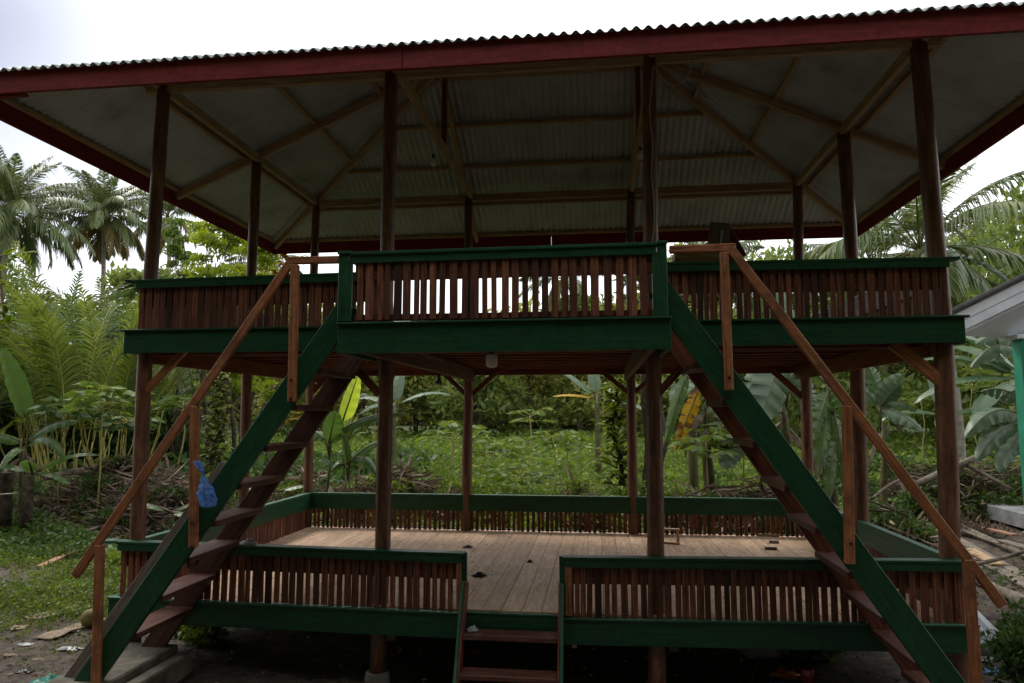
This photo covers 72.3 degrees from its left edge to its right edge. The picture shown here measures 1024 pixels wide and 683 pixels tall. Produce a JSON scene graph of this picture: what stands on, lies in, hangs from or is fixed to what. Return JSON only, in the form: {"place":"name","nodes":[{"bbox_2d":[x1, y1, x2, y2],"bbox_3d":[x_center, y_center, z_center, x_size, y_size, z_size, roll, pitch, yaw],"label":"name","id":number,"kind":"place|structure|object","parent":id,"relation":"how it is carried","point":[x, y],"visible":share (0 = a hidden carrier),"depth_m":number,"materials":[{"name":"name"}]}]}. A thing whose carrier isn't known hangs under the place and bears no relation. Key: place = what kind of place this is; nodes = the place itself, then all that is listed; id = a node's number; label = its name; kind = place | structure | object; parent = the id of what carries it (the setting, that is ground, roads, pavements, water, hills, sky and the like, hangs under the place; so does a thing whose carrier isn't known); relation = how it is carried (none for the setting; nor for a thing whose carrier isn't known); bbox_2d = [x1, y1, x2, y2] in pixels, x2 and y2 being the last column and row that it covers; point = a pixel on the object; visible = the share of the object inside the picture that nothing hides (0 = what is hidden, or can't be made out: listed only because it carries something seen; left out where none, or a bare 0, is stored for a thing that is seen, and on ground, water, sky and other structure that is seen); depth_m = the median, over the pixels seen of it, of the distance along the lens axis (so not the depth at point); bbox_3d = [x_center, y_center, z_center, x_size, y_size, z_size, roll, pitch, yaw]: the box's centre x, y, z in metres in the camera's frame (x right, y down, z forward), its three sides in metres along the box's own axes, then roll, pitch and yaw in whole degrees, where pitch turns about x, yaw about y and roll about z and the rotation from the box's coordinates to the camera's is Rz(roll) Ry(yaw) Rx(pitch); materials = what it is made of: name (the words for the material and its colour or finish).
{"place":"outdoors","nodes":[
{"label":"outdoors","id":0,"kind":"place"},
{"bbox_2d":[0,492,237,641],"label":"grass","id":1,"kind":"structure","parent":0,"point":[28,563],"depth_m":7.44,"materials":[{"name":"green plant"}]},
{"bbox_2d":[0,422,1023,682],"bbox_3d":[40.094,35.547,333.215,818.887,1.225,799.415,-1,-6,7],"label":"ground","id":2,"kind":"structure","parent":0,"point":[282,652],"depth_m":5.72,"materials":[{"name":"soil"}]},
{"bbox_2d":[0,472,13,536],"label":"stump","id":3,"kind":"object","parent":2,"relation":"on","point":[6,486],"visible":0.88,"depth_m":10.72,"materials":[{"name":"wood"}]},
{"bbox_2d":[0,364,35,463],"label":"bush","id":4,"kind":"object","parent":2,"relation":"on","point":[5,419],"visible":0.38,"depth_m":16.69,"materials":[{"name":"green plant"}]},
{"bbox_2d":[0,248,38,437],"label":"feathery tree","id":5,"kind":"object","parent":2,"relation":"on","point":[7,320],"visible":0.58,"depth_m":14.39,"materials":[{"name":"green plant"}]},
{"bbox_2d":[17,475,34,533],"bbox_3d":[-7.422,2.590,10.718,0.185,1.070,0.197,-1,-6,7],"label":"stump","id":6,"kind":"object","parent":2,"relation":"on","point":[26,505],"visible":0.81,"depth_m":10.67,"materials":[{"name":"wood"}]},
{"bbox_2d":[0,348,77,515],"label":"banana plant","id":7,"kind":"object","parent":2,"relation":"on","point":[18,388],"visible":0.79,"depth_m":11.74,"materials":[{"name":"green plant"}]},
{"bbox_2d":[0,346,78,471],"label":"bush","id":8,"kind":"object","parent":2,"relation":"on","point":[28,450],"visible":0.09,"depth_m":17.36,"materials":[{"name":"green plant"}]},
{"bbox_2d":[0,145,95,306],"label":"coconut palm","id":9,"kind":"object","parent":2,"relation":"on","point":[16,196],"visible":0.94,"depth_m":36.43,"materials":[{"name":"green plant"}]},
{"bbox_2d":[0,453,99,504],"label":"banana plant","id":10,"kind":"object","parent":2,"relation":"on","point":[28,466],"visible":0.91,"depth_m":11.26,"materials":[{"name":"green plant"}]},
{"bbox_2d":[0,602,105,677],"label":"weeds","id":11,"kind":"object","parent":2,"relation":"on","point":[58,646],"visible":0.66,"depth_m":5.93,"materials":[{"name":"green plant"}]},
{"bbox_2d":[22,396,102,505],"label":"sapling","id":12,"kind":"object","parent":2,"relation":"on","point":[55,407],"visible":0.66,"depth_m":11.60,"materials":[{"name":"plant"}]},
{"bbox_2d":[0,258,134,341],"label":"palm clump","id":13,"kind":"object","parent":2,"relation":"on","point":[125,291],"visible":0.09,"depth_m":24.46,"materials":[{"name":"plant"}]},
{"bbox_2d":[0,270,134,468],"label":"palm clump","id":14,"kind":"object","parent":2,"relation":"on","point":[73,328],"visible":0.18,"depth_m":15.81,"materials":[{"name":"plant"}]},
{"bbox_2d":[11,479,124,526],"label":"brush heap","id":15,"kind":"object","parent":2,"relation":"on","point":[70,515],"visible":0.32,"depth_m":11.52,"materials":[{"name":"brown plant"}]},
{"bbox_2d":[35,367,106,465],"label":"bush","id":16,"kind":"object","parent":2,"relation":"on","point":[70,434],"visible":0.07,"depth_m":18.56,"materials":[{"name":"green plant"}]},
{"bbox_2d":[0,291,159,456],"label":"palm clump","id":17,"kind":"object","parent":2,"relation":"on","point":[118,295],"visible":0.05,"depth_m":18.68,"materials":[{"name":"plant"}]},
{"bbox_2d":[0,241,163,484],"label":"palm clump","id":18,"kind":"object","parent":2,"relation":"on","point":[43,323],"visible":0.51,"depth_m":13.90,"materials":[{"name":"plant"}]},
{"bbox_2d":[0,280,193,467],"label":"palm clump","id":19,"kind":"object","parent":2,"relation":"on","point":[127,366],"visible":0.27,"depth_m":14.76,"materials":[{"name":"plant"}]},
{"bbox_2d":[31,165,171,304],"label":"coconut palm","id":20,"kind":"object","parent":2,"relation":"on","point":[109,228],"visible":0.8,"depth_m":40.73,"materials":[{"name":"green plant"}]},
{"bbox_2d":[20,276,183,437],"bbox_3d":[-13.528,1.097,25.329,7.256,6.413,7.854,-5,-8,39],"label":"palm clump","id":21,"kind":"object","parent":2,"relation":"on","point":[101,298],"visible":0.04,"depth_m":22.99,"materials":[{"name":"plant"}]},
{"bbox_2d":[58,380,156,509],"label":"sapling","id":22,"kind":"object","parent":2,"relation":"on","point":[74,396],"visible":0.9,"depth_m":11.34,"materials":[{"name":"plant"}]},
{"bbox_2d":[34,450,187,520],"bbox_3d":[-6.872,2.538,12.147,2.912,1.400,2.158,-1,-6,7],"label":"brush heap","id":23,"kind":"object","parent":2,"relation":"on","point":[108,477],"visible":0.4,"depth_m":11.91,"materials":[{"name":"brown plant"}]},
{"bbox_2d":[47,642,177,682],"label":"concrete pad","id":24,"kind":"object","parent":2,"relation":"on","point":[135,659],"visible":0.54,"depth_m":4.96,"materials":[{"name":"grey concrete"}]},
{"bbox_2d":[75,371,173,461],"bbox_3d":[-10.255,2.248,18.584,2.435,3.190,2.050,-1,-6,7],"label":"bush","id":25,"kind":"object","parent":2,"relation":"on","point":[114,438],"visible":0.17,"depth_m":18.13,"materials":[{"name":"green plant"}]},
{"bbox_2d":[90,412,166,474],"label":"sapling","id":26,"kind":"object","parent":2,"relation":"on","point":[154,422],"visible":0.78,"depth_m":12.12,"materials":[{"name":"plant"}]},
{"bbox_2d":[99,260,181,315],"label":"forest tree","id":27,"kind":"object","parent":2,"relation":"on","point":[118,275],"visible":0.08,"depth_m":31.29,"materials":[{"name":"green plant"}]},
{"bbox_2d":[66,453,237,538],"bbox_3d":[-5.610,2.628,11.259,3.087,1.754,2.141,-1,-6,7],"label":"brush heap","id":28,"kind":"object","parent":2,"relation":"on","point":[170,497],"visible":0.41,"depth_m":10.94,"materials":[{"name":"brown plant"}]},
{"bbox_2d":[126,652,192,682],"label":"concrete pad","id":29,"kind":"object","parent":2,"relation":"on","point":[176,668],"visible":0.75,"depth_m":5.03,"materials":[{"name":"grey concrete"}]},
{"bbox_2d":[125,188,209,275],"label":"tree","id":30,"kind":"object","parent":2,"relation":"on","point":[169,209],"visible":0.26,"depth_m":47.27,"materials":[{"name":"green plant"}]},
{"bbox_2d":[152,215,199,467],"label":"leaved tree","id":31,"kind":"object","parent":2,"relation":"on","point":[175,250],"visible":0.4,"depth_m":18.06,"materials":[{"name":"green plant"}]},
{"bbox_2d":[149,381,204,464],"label":"bush","id":32,"kind":"object","parent":2,"relation":"on","point":[168,416],"visible":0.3,"depth_m":18.78,"materials":[{"name":"green plant"}]},
{"bbox_2d":[0,477,360,559],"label":"bank creeper","id":33,"kind":"object","parent":2,"relation":"on","point":[78,533],"visible":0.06,"depth_m":10.14,"materials":[{"name":"green plant"}]},
{"bbox_2d":[153,395,213,473],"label":"sapling","id":34,"kind":"object","parent":2,"relation":"on","point":[169,405],"visible":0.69,"depth_m":13.30,"materials":[{"name":"plant"}]},
{"bbox_2d":[181,626,230,648],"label":"bush","id":35,"kind":"object","parent":2,"relation":"on","point":[207,636],"visible":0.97,"depth_m":5.92,"materials":[{"name":"green plant"}]},
{"bbox_2d":[200,372,233,476],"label":"feathery tree","id":36,"kind":"object","parent":2,"relation":"on","point":[221,418],"visible":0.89,"depth_m":12.63,"materials":[{"name":"green plant"}]},
{"bbox_2d":[176,215,274,473],"bbox_3d":[-6.510,0.228,15.249,2.737,6.854,2.413,5,-8,-41],"label":"leaved tree","id":37,"kind":"object","parent":2,"relation":"on","point":[211,239],"visible":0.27,"depth_m":15.09,"materials":[{"name":"green plant"}]},
{"bbox_2d":[0,441,455,497],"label":"thicket floor","id":38,"kind":"structure","parent":2,"relation":"on","point":[261,463],"depth_m":17.01,"materials":[{"name":"green plant"}]},
{"bbox_2d":[223,241,279,443],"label":"leaved tree","id":39,"kind":"object","parent":2,"relation":"on","point":[269,259],"visible":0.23,"depth_m":16.70,"materials":[{"name":"green plant"}]},
{"bbox_2d":[251,265,322,429],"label":"forest tree","id":40,"kind":"object","parent":2,"relation":"on","point":[260,402],"visible":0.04,"depth_m":32.47,"materials":[{"name":"green plant"}]},
{"bbox_2d":[267,464,362,524],"bbox_3d":[-3.350,2.675,11.136,2.834,1.603,1.924,-1,-6,7],"label":"brush heap","id":41,"kind":"object","parent":2,"relation":"on","point":[299,479],"visible":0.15,"depth_m":11.07,"materials":[{"name":"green plant"}]},
{"bbox_2d":[339,376,360,524],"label":"banana plant","id":42,"kind":"object","parent":2,"relation":"on","point":[349,402],"visible":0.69,"depth_m":10.30,"materials":[{"name":"green plant"}]},
{"bbox_2d":[332,431,376,519],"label":"banana plant","id":43,"kind":"object","parent":2,"relation":"on","point":[359,457],"visible":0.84,"depth_m":9.93,"materials":[{"name":"green plant"}]},
{"bbox_2d":[314,411,405,524],"bbox_3d":[-2.376,2.028,10.098,1.706,2.052,0.501,-2,-6,17],"label":"banana plant","id":44,"kind":"object","parent":2,"relation":"on","point":[332,427],"visible":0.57,"depth_m":10.27,"materials":[{"name":"green plant"}]},
{"bbox_2d":[286,376,434,432],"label":"forest tree","id":45,"kind":"object","parent":2,"relation":"on","point":[362,403],"visible":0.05,"depth_m":34.84,"materials":[{"name":"green plant"}]},
{"bbox_2d":[329,452,474,525],"bbox_3d":[-1.923,2.613,11.405,3.257,1.682,2.168,-1,-6,7],"label":"brush heap","id":46,"kind":"object","parent":2,"relation":"on","point":[404,483],"visible":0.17,"depth_m":11.27,"materials":[{"name":"brown plant"}]},
{"bbox_2d":[359,376,451,468],"bbox_3d":[-2.807,2.197,17.837,2.312,3.241,1.599,2,-6,-19],"label":"banana plant","id":47,"kind":"object","parent":2,"relation":"on","point":[398,384],"visible":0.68,"depth_m":17.67,"materials":[{"name":"green plant"}]},
{"bbox_2d":[353,312,502,431],"bbox_3d":[-4.692,1.768,38.148,8.871,7.020,8.450,-1,-6,7],"label":"forest tree","id":48,"kind":"object","parent":2,"relation":"on","point":[412,389],"visible":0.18,"depth_m":36.10,"materials":[{"name":"green plant"}]},
{"bbox_2d":[415,420,486,473],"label":"sapling","id":49,"kind":"object","parent":2,"relation":"on","point":[449,423],"visible":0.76,"depth_m":13.79,"materials":[{"name":"plant"}]},
{"bbox_2d":[405,375,566,434],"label":"forest tree","id":50,"kind":"object","parent":2,"relation":"on","point":[503,390],"visible":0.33,"depth_m":33.80,"materials":[{"name":"green plant"}]},
{"bbox_2d":[458,429,531,489],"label":"sapling","id":51,"kind":"object","parent":2,"relation":"on","point":[481,454],"visible":0.94,"depth_m":13.13,"materials":[{"name":"plant"}]},
{"bbox_2d":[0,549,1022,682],"bbox_3d":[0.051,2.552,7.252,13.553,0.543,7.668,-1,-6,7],"label":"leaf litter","id":52,"kind":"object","parent":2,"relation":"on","point":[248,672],"visible":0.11,"depth_m":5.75,"materials":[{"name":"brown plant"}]},
{"bbox_2d":[0,1,1023,682],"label":"pavilion","id":53,"kind":"structure","parent":2,"relation":"on","point":[848,127],"depth_m":5.35,"materials":[{"name":"brown wood"}]},
{"bbox_2d":[64,461,224,676],"bbox_3d":[-2.438,1.571,4.668,1.163,1.537,0.035,-1,-6,7],"label":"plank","id":54,"kind":"object","parent":53,"relation":"on","point":[76,667],"visible":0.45,"depth_m":4.65,"materials":[{"name":"brown wood"}]},
{"bbox_2d":[193,460,217,507],"bbox_3d":[-1.970,0.912,4.493,0.179,0.297,0.103,-1,-6,7],"label":"plastic bag","id":55,"kind":"object","parent":53,"relation":"hanging from","point":[206,495],"visible":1,"depth_m":4.46,"materials":[{"name":"blue plastic"}]},
{"bbox_2d":[672,252,719,261],"bbox_3d":[1.593,-0.715,6.090,0.379,0.133,0.300,-1,-6,7],"label":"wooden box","id":56,"kind":"object","parent":53,"relation":"on","point":[692,257],"visible":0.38,"depth_m":5.94,"materials":[{"name":"brown wood"}]},
{"bbox_2d":[708,222,746,295],"bbox_3d":[1.916,-0.626,6.278,0.372,0.896,0.182,-1,-6,7],"label":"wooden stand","id":57,"kind":"object","parent":53,"relation":"on","point":[721,233],"visible":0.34,"depth_m":6.28,"materials":[{"name":"brown wood"}]},
{"bbox_2d":[5,435,1023,563],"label":"grass clearing","id":58,"kind":"object","parent":2,"relation":"on","point":[560,481],"depth_m":12.67,"materials":[{"name":"green plant"}]},
{"bbox_2d":[482,456,558,491],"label":"sapling","id":59,"kind":"object","parent":2,"relation":"on","point":[506,475],"visible":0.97,"depth_m":11.67,"materials":[{"name":"plant"}]},
{"bbox_2d":[41,291,1008,430],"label":"wood","id":60,"kind":"object","parent":2,"relation":"on","point":[587,424],"visible":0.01,"depth_m":49.69,"materials":[{"name":"green plant"}]},
{"bbox_2d":[458,308,602,431],"bbox_3d":[1.015,1.716,38.564,7.951,7.174,7.866,-1,-6,7],"label":"forest tree","id":61,"kind":"object","parent":2,"relation":"on","point":[529,382],"visible":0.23,"depth_m":36.31,"materials":[{"name":"green plant"}]},
{"bbox_2d":[226,440,842,530],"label":"undergrowth","id":62,"kind":"object","parent":2,"relation":"on","point":[678,456],"visible":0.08,"depth_m":17.96,"materials":[{"name":"green plant"}]},
{"bbox_2d":[67,425,1023,508],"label":"clearing weeds","id":63,"kind":"object","parent":2,"relation":"on","point":[906,441],"visible":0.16,"depth_m":25.21,"materials":[{"name":"green plant"}]},
{"bbox_2d":[519,275,603,430],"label":"coconut palm","id":64,"kind":"object","parent":2,"relation":"on","point":[579,424],"visible":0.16,"depth_m":37.85,"materials":[{"name":"green plant"}]},
{"bbox_2d":[535,466,617,529],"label":"brush heap","id":65,"kind":"object","parent":2,"relation":"on","point":[576,485],"visible":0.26,"depth_m":10.83,"materials":[{"name":"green plant"}]},
{"bbox_2d":[532,291,622,429],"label":"forest tree","id":66,"kind":"object","parent":2,"relation":"on","point":[579,305],"visible":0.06,"depth_m":38.87,"materials":[{"name":"green plant"}]},
{"bbox_2d":[161,447,1023,537],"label":"dead weeds","id":67,"kind":"object","parent":2,"relation":"on","point":[973,525],"visible":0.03,"depth_m":11.41,"materials":[{"name":"brown plant"}]},
{"bbox_2d":[553,375,640,475],"bbox_3d":[2.531,2.042,18.094,3.001,3.512,1.088,-3,-7,29],"label":"banana plant","id":68,"kind":"object","parent":2,"relation":"on","point":[594,381],"visible":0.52,"depth_m":18.06,"materials":[{"name":"green plant"}]},
{"bbox_2d":[268,470,935,540],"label":"clearing weeds","id":69,"kind":"object","parent":2,"relation":"on","point":[535,491],"visible":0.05,"depth_m":11.65,"materials":[{"name":"green plant"}]},
{"bbox_2d":[551,294,665,436],"bbox_3d":[5.915,1.404,35.896,7.961,7.599,7.859,-1,-6,7],"label":"forest tree","id":70,"kind":"object","parent":2,"relation":"on","point":[604,383],"visible":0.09,"depth_m":33.70,"materials":[{"name":"green plant"}]},
{"bbox_2d":[585,378,640,495],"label":"feathery tree","id":71,"kind":"object","parent":2,"relation":"on","point":[616,431],"visible":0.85,"depth_m":12.14,"materials":[{"name":"green plant"}]},
{"bbox_2d":[640,374,646,496],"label":"tree trunk","id":72,"kind":"object","parent":2,"relation":"on","point":[643,404],"visible":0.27,"depth_m":11.93,"materials":[{"name":"brown plant"}]},
{"bbox_2d":[666,374,699,493],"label":"banana plant","id":73,"kind":"object","parent":2,"relation":"on","point":[693,471],"visible":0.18,"depth_m":12.68,"materials":[{"name":"green plant"}]},
{"bbox_2d":[636,242,734,436],"bbox_3d":[6.865,0.255,28.774,4.944,8.648,4.980,-1,-6,7],"label":"forest tree","id":74,"kind":"object","parent":2,"relation":"on","point":[665,394],"visible":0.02,"depth_m":28.38,"materials":[{"name":"green plant"}]},
{"bbox_2d":[627,478,765,533],"bbox_3d":[2.814,2.688,10.156,2.529,1.396,1.988,-1,-6,7],"label":"brush heap","id":75,"kind":"object","parent":2,"relation":"on","point":[719,492],"visible":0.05,"depth_m":10.01,"materials":[{"name":"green plant"}]},
{"bbox_2d":[668,428,738,489],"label":"sapling","id":76,"kind":"object","parent":2,"relation":"on","point":[722,433],"visible":0.9,"depth_m":10.68,"materials":[{"name":"plant"}]},
{"bbox_2d":[665,375,742,493],"bbox_3d":[3.084,1.696,11.061,1.339,2.596,0.540,1,-6,-7],"label":"banana plant","id":77,"kind":"object","parent":2,"relation":"on","point":[691,407],"visible":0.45,"depth_m":11.15,"materials":[{"name":"green plant"}]},
{"bbox_2d":[667,240,769,317],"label":"coconut palm","id":78,"kind":"object","parent":2,"relation":"on","point":[746,247],"visible":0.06,"depth_m":28.69,"materials":[{"name":"green plant"}]},
{"bbox_2d":[684,474,836,534],"bbox_3d":[3.698,2.525,10.251,3.255,1.836,2.256,-1,-6,7],"label":"brush heap","id":79,"kind":"object","parent":2,"relation":"on","point":[760,491],"visible":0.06,"depth_m":10.14,"materials":[{"name":"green plant"}]},
{"bbox_2d":[739,649,781,658],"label":"block","id":80,"kind":"structure","parent":2,"relation":"on","point":[760,653],"depth_m":5.65,"materials":[{"name":"concrete"}]},
{"bbox_2d":[718,292,823,482],"bbox_3d":[4.192,0.906,10.986,1.419,4.395,1.776,-5,-8,41],"label":"banana plant","id":81,"kind":"object","parent":2,"relation":"on","point":[760,384],"visible":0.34,"depth_m":11.10,"materials":[{"name":"green plant"}]},
{"bbox_2d":[812,376,842,509],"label":"banana plant","id":82,"kind":"object","parent":2,"relation":"on","point":[827,453],"visible":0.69,"depth_m":10.65,"materials":[{"name":"green plant"}]},
{"bbox_2d":[767,239,927,444],"bbox_3d":[11.762,0.098,25.869,5.526,8.532,5.594,-1,-6,7],"label":"forest tree","id":83,"kind":"object","parent":2,"relation":"on","point":[842,378],"visible":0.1,"depth_m":25.13,"materials":[{"name":"green plant"}]},
{"bbox_2d":[699,449,1023,522],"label":"weeds","id":84,"kind":"object","parent":2,"relation":"on","point":[876,459],"visible":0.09,"depth_m":14.34,"materials":[{"name":"green plant"}]},
{"bbox_2d":[806,221,917,438],"bbox_3d":[17.360,-0.655,33.428,6.663,11.358,6.530,-1,-6,7],"label":"coconut palm","id":85,"kind":"object","parent":2,"relation":"on","point":[813,245],"visible":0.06,"depth_m":33.28,"materials":[{"name":"green plant"}]},
{"bbox_2d":[865,367,922,505],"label":"banana plant","id":86,"kind":"object","parent":2,"relation":"on","point":[886,397],"visible":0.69,"depth_m":12.55,"materials":[{"name":"green plant"}]},
{"bbox_2d":[834,499,981,560],"bbox_3d":[5.005,2.712,9.396,2.218,1.230,1.864,-1,-6,7],"label":"brush heap","id":87,"kind":"object","parent":2,"relation":"on","point":[902,522],"visible":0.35,"depth_m":9.19,"materials":[{"name":"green plant"}]},
{"bbox_2d":[804,156,1023,468],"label":"coconut palm","id":88,"kind":"object","parent":2,"relation":"on","point":[959,271],"visible":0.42,"depth_m":17.18,"materials":[{"name":"green plant"}]},
{"bbox_2d":[893,487,937,523],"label":"bush","id":89,"kind":"object","parent":2,"relation":"on","point":[909,501],"visible":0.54,"depth_m":12.72,"materials":[{"name":"green plant"}]},
{"bbox_2d":[872,360,1002,424],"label":"forest tree","id":90,"kind":"object","parent":2,"relation":"on","point":[899,366],"visible":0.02,"depth_m":33.38,"materials":[{"name":"green plant"}]},
{"bbox_2d":[869,455,1020,522],"bbox_3d":[8.524,2.881,13.633,3.862,1.585,2.225,-1,-6,7],"label":"brush heap","id":91,"kind":"object","parent":2,"relation":"on","point":[892,493],"visible":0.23,"depth_m":13.46,"materials":[{"name":"brown plant"}]},
{"bbox_2d":[897,255,1014,449],"bbox_3d":[17.991,0.614,27.726,6.115,7.691,6.136,-1,-6,7],"label":"forest tree","id":92,"kind":"object","parent":2,"relation":"on","point":[926,406],"visible":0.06,"depth_m":26.94,"materials":[{"name":"green plant"}]},
{"bbox_2d":[912,336,1014,419],"bbox_3d":[8.787,1.546,13.231,2.066,3.620,1.605,5,-7,-39],"label":"banana plant","id":93,"kind":"object","parent":2,"relation":"on","point":[987,400],"visible":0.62,"depth_m":13.15,"materials":[{"name":"green plant"}]},
{"bbox_2d":[928,454,1022,520],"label":"brush heap","id":94,"kind":"object","parent":2,"relation":"on","point":[1008,474],"visible":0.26,"depth_m":13.69,"materials":[{"name":"brown plant"}]},
{"bbox_2d":[931,200,1023,405],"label":"forest tree","id":95,"kind":"object","parent":2,"relation":"on","point":[994,235],"visible":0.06,"depth_m":31.95,"materials":[{"name":"green plant"}]},
{"bbox_2d":[952,273,1023,502],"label":"house","id":96,"kind":"structure","parent":2,"relation":"on","point":[999,310],"depth_m":8.91,"materials":[{"name":"white paint"}]},
{"bbox_2d":[955,178,1023,445],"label":"forest tree","id":97,"kind":"object","parent":2,"relation":"on","point":[963,369],"visible":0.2,"depth_m":24.16,"materials":[{"name":"green plant"}]},
{"bbox_2d":[964,337,1019,472],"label":"banana plant","id":98,"kind":"object","parent":2,"relation":"on","point":[1007,434],"visible":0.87,"depth_m":10.53,"materials":[{"name":"green plant"}]},
{"bbox_2d":[973,502,1023,528],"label":"concrete slab","id":99,"kind":"structure","parent":2,"relation":"on","point":[1005,513],"depth_m":12.38,"materials":[{"name":"grey concrete"}]},
{"bbox_2d":[980,615,1023,682],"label":"bush","id":100,"kind":"object","parent":2,"relation":"on","point":[1009,653],"visible":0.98,"depth_m":4.93,"materials":[{"name":"green plant"}]},
{"bbox_2d":[0,0,1023,406],"label":"sky","id":101,"kind":"structure","parent":0,"point":[32,32],"materials":[{"name":"white"}]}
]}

